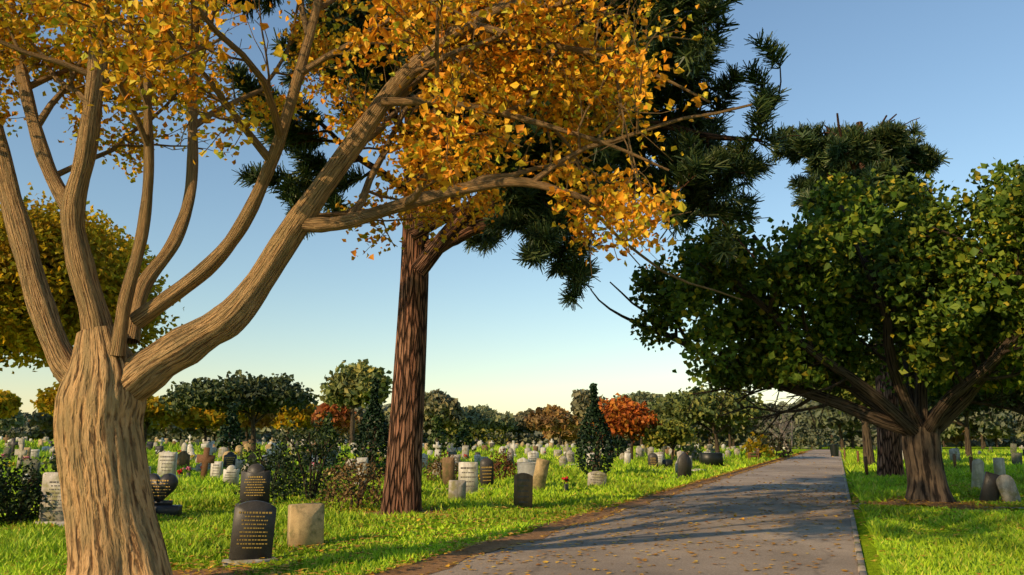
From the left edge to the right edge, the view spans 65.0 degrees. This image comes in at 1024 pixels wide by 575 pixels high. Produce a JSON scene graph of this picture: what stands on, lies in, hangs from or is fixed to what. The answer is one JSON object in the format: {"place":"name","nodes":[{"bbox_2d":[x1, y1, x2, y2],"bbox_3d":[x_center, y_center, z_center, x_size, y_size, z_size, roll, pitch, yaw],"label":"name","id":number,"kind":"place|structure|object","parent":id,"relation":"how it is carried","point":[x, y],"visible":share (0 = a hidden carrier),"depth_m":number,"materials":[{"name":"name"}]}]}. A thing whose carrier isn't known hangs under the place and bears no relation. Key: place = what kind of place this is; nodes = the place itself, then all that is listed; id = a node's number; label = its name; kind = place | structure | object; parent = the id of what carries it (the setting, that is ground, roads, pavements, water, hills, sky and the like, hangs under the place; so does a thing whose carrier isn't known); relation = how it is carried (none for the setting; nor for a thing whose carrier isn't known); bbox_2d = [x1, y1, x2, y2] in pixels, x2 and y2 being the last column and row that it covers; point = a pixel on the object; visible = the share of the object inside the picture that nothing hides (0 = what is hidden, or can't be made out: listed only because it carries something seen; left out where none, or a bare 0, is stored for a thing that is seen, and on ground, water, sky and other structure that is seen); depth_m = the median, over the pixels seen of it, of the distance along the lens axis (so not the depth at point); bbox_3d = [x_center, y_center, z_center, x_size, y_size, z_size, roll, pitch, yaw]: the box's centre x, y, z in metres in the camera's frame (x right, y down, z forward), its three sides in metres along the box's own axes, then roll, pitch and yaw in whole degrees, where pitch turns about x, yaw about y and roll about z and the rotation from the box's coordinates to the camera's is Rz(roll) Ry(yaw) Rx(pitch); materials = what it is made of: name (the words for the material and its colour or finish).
{"place":"outdoors","nodes":[
{"label":"outdoors","id":0,"kind":"place"},
{"bbox_2d":[30,451,661,486],"bbox_3d":[-9.004,7.109,32.285,34.002,0.869,22.228,0,-11,0],"label":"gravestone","id":1,"kind":"object","parent":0,"point":[422,460],"visible":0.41,"depth_m":24.83,"materials":[{"name":"grey stone"}]},
{"bbox_2d":[54,454,655,480],"bbox_3d":[-6.067,7.279,33.365,28.571,0.689,19.906,3,-11,-15],"label":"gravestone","id":2,"kind":"object","parent":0,"point":[482,467],"visible":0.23,"depth_m":24.68,"materials":[{"name":"grey stone"}]},
{"bbox_2d":[0,438,1023,574],"bbox_3d":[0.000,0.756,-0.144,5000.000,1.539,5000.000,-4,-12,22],"label":"ground","id":3,"kind":"structure","parent":0,"point":[869,551],"depth_m":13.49,"materials":[{"name":"green plant"}]},
{"bbox_2d":[31,472,63,526],"bbox_3d":[-7.597,3.589,13.603,0.860,0.901,0.260,-1,-11,3],"label":"gravestone","id":4,"kind":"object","parent":3,"relation":"on","point":[51,485],"depth_m":13.55,"materials":[{"name":"stone"}]},
{"bbox_2d":[150,473,181,516],"bbox_3d":[-6.888,4.053,15.704,0.840,0.827,0.250,-1,-11,6],"label":"heart-shaped gravestone","id":5,"kind":"object","parent":3,"relation":"on","point":[164,486],"visible":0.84,"depth_m":15.66,"materials":[{"name":"stone"}]},
{"bbox_2d":[157,452,177,475],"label":"gravestone","id":6,"kind":"object","parent":3,"relation":"on","point":[167,462],"visible":0.93,"depth_m":28.15,"materials":[{"name":"stone"}]},
{"bbox_2d":[0,411,370,524],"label":"bushes","id":7,"kind":"object","parent":3,"relation":"on","point":[31,498],"visible":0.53,"depth_m":18.33,"materials":[{"name":"green plant"}]},
{"bbox_2d":[196,447,214,480],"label":"cross gravestone","id":8,"kind":"object","parent":3,"relation":"on","point":[205,458],"visible":0.9,"depth_m":25.44,"materials":[{"name":"brown stone"}]},
{"bbox_2d":[223,452,236,467],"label":"gravestone","id":9,"kind":"object","parent":3,"relation":"on","point":[230,458],"visible":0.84,"depth_m":35.28,"materials":[{"name":"stone"}]},
{"bbox_2d":[222,500,277,566],"bbox_3d":[-3.239,3.049,9.995,0.640,0.770,0.245,5,-12,-24],"label":"gravestone","id":10,"kind":"object","parent":3,"relation":"on","point":[252,533],"visible":0.98,"depth_m":9.95,"materials":[{"name":"stone"}]},
{"bbox_2d":[235,463,272,505],"bbox_3d":[-5.656,4.364,17.707,0.760,0.950,0.260,1,-11,-6],"label":"gravestone","id":11,"kind":"object","parent":3,"relation":"on","point":[255,481],"visible":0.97,"depth_m":17.66,"materials":[{"name":"stone"}]},
{"bbox_2d":[1,451,545,470],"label":"gravestones","id":12,"kind":"object","parent":3,"relation":"on","point":[188,468],"visible":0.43,"depth_m":31.83,"materials":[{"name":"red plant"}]},
{"bbox_2d":[3,453,568,490],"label":"gravestones","id":13,"kind":"object","parent":3,"relation":"on","point":[566,486],"visible":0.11,"depth_m":26.84,"materials":[{"name":"grey stone"}]},
{"bbox_2d":[2,446,569,483],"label":"gravestone flower leaves","id":14,"kind":"object","parent":3,"relation":"on","point":[191,470],"visible":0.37,"depth_m":31.47,"materials":[{"name":"green plant"}]},
{"bbox_2d":[23,446,567,481],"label":"flowers","id":15,"kind":"object","parent":3,"relation":"on","point":[181,470],"depth_m":26.87,"materials":[{"name":"red plant"}]},
{"bbox_2d":[287,503,324,547],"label":"gravestone","id":16,"kind":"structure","parent":3,"relation":"on","point":[305,525],"depth_m":11.13,"materials":[{"name":"stone"}]},
{"bbox_2d":[4,451,674,480],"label":"yellow gravestone flowers","id":17,"kind":"object","parent":3,"relation":"on","point":[194,456],"visible":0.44,"depth_m":31.75,"materials":[{"name":"yellow plant"}]},
{"bbox_2d":[3,435,730,483],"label":"gravestones","id":18,"kind":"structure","parent":3,"relation":"on","point":[448,467],"depth_m":35.54,"materials":[{"name":"grey stone"}]},
{"bbox_2d":[0,0,752,574],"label":"tree trunk and limbs","id":19,"kind":"object","parent":3,"relation":"on","point":[108,378],"visible":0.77,"depth_m":8.17,"materials":[{"name":"brown plant"}]},
{"bbox_2d":[0,0,716,274],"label":"tree leaves","id":20,"kind":"object","parent":19,"relation":"attached to","point":[651,209],"visible":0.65,"depth_m":7.86,"materials":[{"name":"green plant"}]},
{"bbox_2d":[0,182,774,458],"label":"yellow foliage","id":21,"kind":"object","parent":3,"relation":"on","point":[17,328],"visible":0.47,"depth_m":28.17,"materials":[{"name":"yellow plant"}]},
{"bbox_2d":[315,411,476,454],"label":"conical shrub","id":22,"kind":"object","parent":3,"relation":"on","point":[437,431],"visible":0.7,"depth_m":63.34,"materials":[{"name":"green plant"}]},
{"bbox_2d":[11,389,816,445],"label":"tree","id":23,"kind":"object","parent":3,"relation":"on","point":[447,406],"visible":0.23,"depth_m":148.47,"materials":[{"name":"plant"}]},
{"bbox_2d":[215,378,629,477],"bbox_3d":[-2.178,7.635,42.808,29.174,4.048,29.986,2,-11,-13],"label":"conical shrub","id":24,"kind":"object","parent":3,"relation":"on","point":[594,414],"visible":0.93,"depth_m":31.40,"materials":[{"name":"green plant"}]},
{"bbox_2d":[432,463,441,474],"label":"flowers","id":25,"kind":"object","parent":3,"relation":"on","point":[436,473],"visible":0.11,"depth_m":31.52,"materials":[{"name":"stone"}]},
{"bbox_2d":[23,437,875,490],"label":"sandstone gravestones","id":26,"kind":"object","parent":3,"relation":"on","point":[239,448],"visible":0.16,"depth_m":59.40,"materials":[{"name":"brown stone"}]},
{"bbox_2d":[448,480,465,499],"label":"gravestone","id":27,"kind":"object","parent":3,"relation":"on","point":[457,488],"visible":0.77,"depth_m":18.73,"materials":[{"name":"stone"}]},
{"bbox_2d":[0,435,941,492],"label":"marble gravestones","id":28,"kind":"object","parent":3,"relation":"on","point":[233,468],"visible":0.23,"depth_m":38.95,"materials":[{"name":"white stone"}]},
{"bbox_2d":[446,427,507,445],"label":"shrub","id":29,"kind":"object","parent":3,"relation":"on","point":[498,432],"visible":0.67,"depth_m":127.07,"materials":[{"name":"green plant"}]},
{"bbox_2d":[0,337,972,446],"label":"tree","id":30,"kind":"object","parent":3,"relation":"on","point":[670,406],"visible":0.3,"depth_m":131.09,"materials":[{"name":"plant"}]},
{"bbox_2d":[490,448,517,479],"bbox_3d":[-0.368,6.064,27.593,1.566,1.068,1.506,-4,-12,22],"label":"bush","id":31,"kind":"object","parent":3,"relation":"on","point":[498,462],"visible":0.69,"depth_m":27.44,"materials":[{"name":"green plant"}]},
{"bbox_2d":[0,335,1023,522],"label":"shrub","id":32,"kind":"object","parent":3,"relation":"on","point":[868,451],"depth_m":47.99,"materials":[{"name":"green plant"}]},
{"bbox_2d":[28,404,980,444],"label":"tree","id":33,"kind":"object","parent":32,"relation":"attached to","point":[556,419],"visible":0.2,"depth_m":121.26,"materials":[{"name":"plant"}]},
{"bbox_2d":[0,282,1023,449],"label":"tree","id":34,"kind":"object","parent":3,"relation":"on","point":[264,393],"visible":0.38,"depth_m":94.00,"materials":[{"name":"green plant"}]},
{"bbox_2d":[2,439,1022,489],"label":"gravestones","id":35,"kind":"object","parent":3,"relation":"on","point":[1016,457],"visible":0.17,"depth_m":43.51,"materials":[{"name":"grey stone"}]},
{"bbox_2d":[2,451,1023,574],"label":"fallen leaves","id":36,"kind":"object","parent":3,"relation":"on","point":[540,526],"visible":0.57,"depth_m":13.69,"materials":[{"name":"orange plant"}]},
{"bbox_2d":[4,437,1023,485],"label":"gravestones","id":37,"kind":"object","parent":3,"relation":"on","point":[20,452],"depth_m":46.84,"materials":[{"name":"grey stone"}]},
{"bbox_2d":[236,0,801,514],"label":"pine trunk and boughs","id":38,"kind":"object","parent":3,"relation":"on","point":[402,486],"visible":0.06,"depth_m":16.07,"materials":[{"name":"brown plant"}]},
{"bbox_2d":[184,0,791,311],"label":"pine needles","id":39,"kind":"object","parent":38,"relation":"on","point":[543,240],"visible":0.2,"depth_m":14.93,"materials":[{"name":"plant"}]},
{"bbox_2d":[514,473,532,507],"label":"gravestone","id":40,"kind":"object","parent":3,"relation":"on","point":[523,489],"visible":0.95,"depth_m":18.17,"materials":[{"name":"stone"}]},
{"bbox_2d":[517,462,535,475],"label":"gravestone","id":41,"kind":"object","parent":3,"relation":"on","point":[526,467],"visible":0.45,"depth_m":23.12,"materials":[{"name":"stone"}]},
{"bbox_2d":[533,458,549,490],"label":"gravestone","id":42,"kind":"object","parent":3,"relation":"on","point":[540,472],"visible":0.81,"depth_m":21.98,"materials":[{"name":"stone"}]},
{"bbox_2d":[311,407,793,508],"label":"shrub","id":43,"kind":"object","parent":3,"relation":"on","point":[529,420],"visible":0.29,"depth_m":17.07,"materials":[{"name":"green plant"}]},
{"bbox_2d":[172,498,987,574],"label":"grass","id":44,"kind":"structure","parent":3,"relation":"on","point":[201,572],"depth_m":16.28,"materials":[{"name":"green plant"}]},
{"bbox_2d":[0,475,1018,574],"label":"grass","id":45,"kind":"structure","parent":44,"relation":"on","point":[300,570],"depth_m":14.60,"materials":[{"name":"green plant"}]},
{"bbox_2d":[144,359,1023,460],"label":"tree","id":46,"kind":"object","parent":3,"relation":"on","point":[348,384],"visible":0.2,"depth_m":90.71,"materials":[{"name":"green plant"}]},
{"bbox_2d":[676,452,691,478],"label":"gravestone","id":47,"kind":"object","parent":3,"relation":"on","point":[684,465],"visible":0.75,"depth_m":31.02,"materials":[{"name":"stone"}]},
{"bbox_2d":[662,453,722,467],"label":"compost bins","id":48,"kind":"object","parent":3,"relation":"on","point":[711,458],"visible":0.75,"depth_m":43.48,"materials":[{"name":"black plastic"}]},
{"bbox_2d":[748,448,758,460],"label":"bench","id":49,"kind":"object","parent":3,"relation":"on","point":[756,453],"visible":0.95,"depth_m":55.84,"materials":[{"name":"brown wood"}]},
{"bbox_2d":[754,409,798,450],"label":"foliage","id":50,"kind":"object","parent":3,"relation":"on","point":[781,428],"visible":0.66,"depth_m":85.81,"materials":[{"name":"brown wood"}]},
{"bbox_2d":[590,176,1023,502],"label":"tree trunk and limbs","id":51,"kind":"object","parent":3,"relation":"on","point":[917,426],"visible":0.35,"depth_m":18.66,"materials":[{"name":"brown plant"}]},
{"bbox_2d":[629,156,1023,396],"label":"tree leaves","id":52,"kind":"object","parent":51,"relation":"attached to","point":[934,268],"visible":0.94,"depth_m":17.66,"materials":[{"name":"green plant"}]},
{"bbox_2d":[792,113,922,476],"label":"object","id":53,"kind":"object","parent":3,"relation":"on","point":[889,456],"visible":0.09,"depth_m":31.04,"materials":[{"name":"brown plant"}]},
{"bbox_2d":[769,119,952,224],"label":"pine needles","id":54,"kind":"object","parent":53,"relation":"attached to","point":[901,143],"visible":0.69,"depth_m":31.72,"materials":[{"name":"green plant"}]},
{"bbox_2d":[843,449,972,474],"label":"marker posts","id":55,"kind":"object","parent":3,"relation":"on","point":[954,462],"visible":0.76,"depth_m":32.79,"materials":[{"name":"brown wood"}]},
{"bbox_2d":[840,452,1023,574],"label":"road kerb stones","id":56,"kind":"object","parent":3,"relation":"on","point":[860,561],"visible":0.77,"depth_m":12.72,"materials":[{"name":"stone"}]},
{"bbox_2d":[971,459,983,488],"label":"gravestone","id":57,"kind":"object","parent":3,"relation":"on","point":[977,472],"visible":0.88,"depth_m":23.37,"materials":[{"name":"stone"}]},
{"bbox_2d":[979,471,999,502],"bbox_3d":[11.670,4.907,19.576,0.599,0.830,0.080,-1,-11,6],"label":"gravestone","id":58,"kind":"object","parent":3,"relation":"on","point":[989,490],"visible":0.77,"depth_m":19.55,"materials":[{"name":"stone"}]},
{"bbox_2d":[993,458,1005,474],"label":"gravestone","id":59,"kind":"object","parent":3,"relation":"on","point":[999,465],"visible":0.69,"depth_m":23.43,"materials":[{"name":"stone"}]},
{"bbox_2d":[996,474,1020,502],"bbox_3d":[11.980,4.886,19.380,0.518,0.734,0.080,-1,-11,6],"label":"gravestone","id":60,"kind":"object","parent":3,"relation":"on","point":[1007,487],"visible":0.88,"depth_m":19.35,"materials":[{"name":"stone"}]},
{"bbox_2d":[0,0,1023,429],"label":"sky","id":61,"kind":"structure","parent":0,"point":[499,336],"materials":[{"name":"blue"}]},
{"bbox_2d":[428,449,858,574],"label":"road","id":62,"kind":"structure","parent":0,"point":[843,558],"depth_m":12.53,"materials":[{"name":"grey asphalt"}]},
{"bbox_2d":[366,450,811,574],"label":"road edge soil","id":63,"kind":"structure","parent":62,"relation":"on","point":[436,564],"depth_m":12.07,"materials":[{"name":"brown soil"}]},
{"bbox_2d":[830,444,838,455],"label":"litter bin","id":64,"kind":"object","parent":62,"relation":"on","point":[834,449],"visible":0.96,"depth_m":74.66,"materials":[{"name":"black plastic"}]},
{"bbox_2d":[846,504,1003,509],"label":"side path","id":65,"kind":"structure","parent":0,"point":[848,506],"depth_m":18.04,"materials":[{"name":"brown soil"}]}
]}

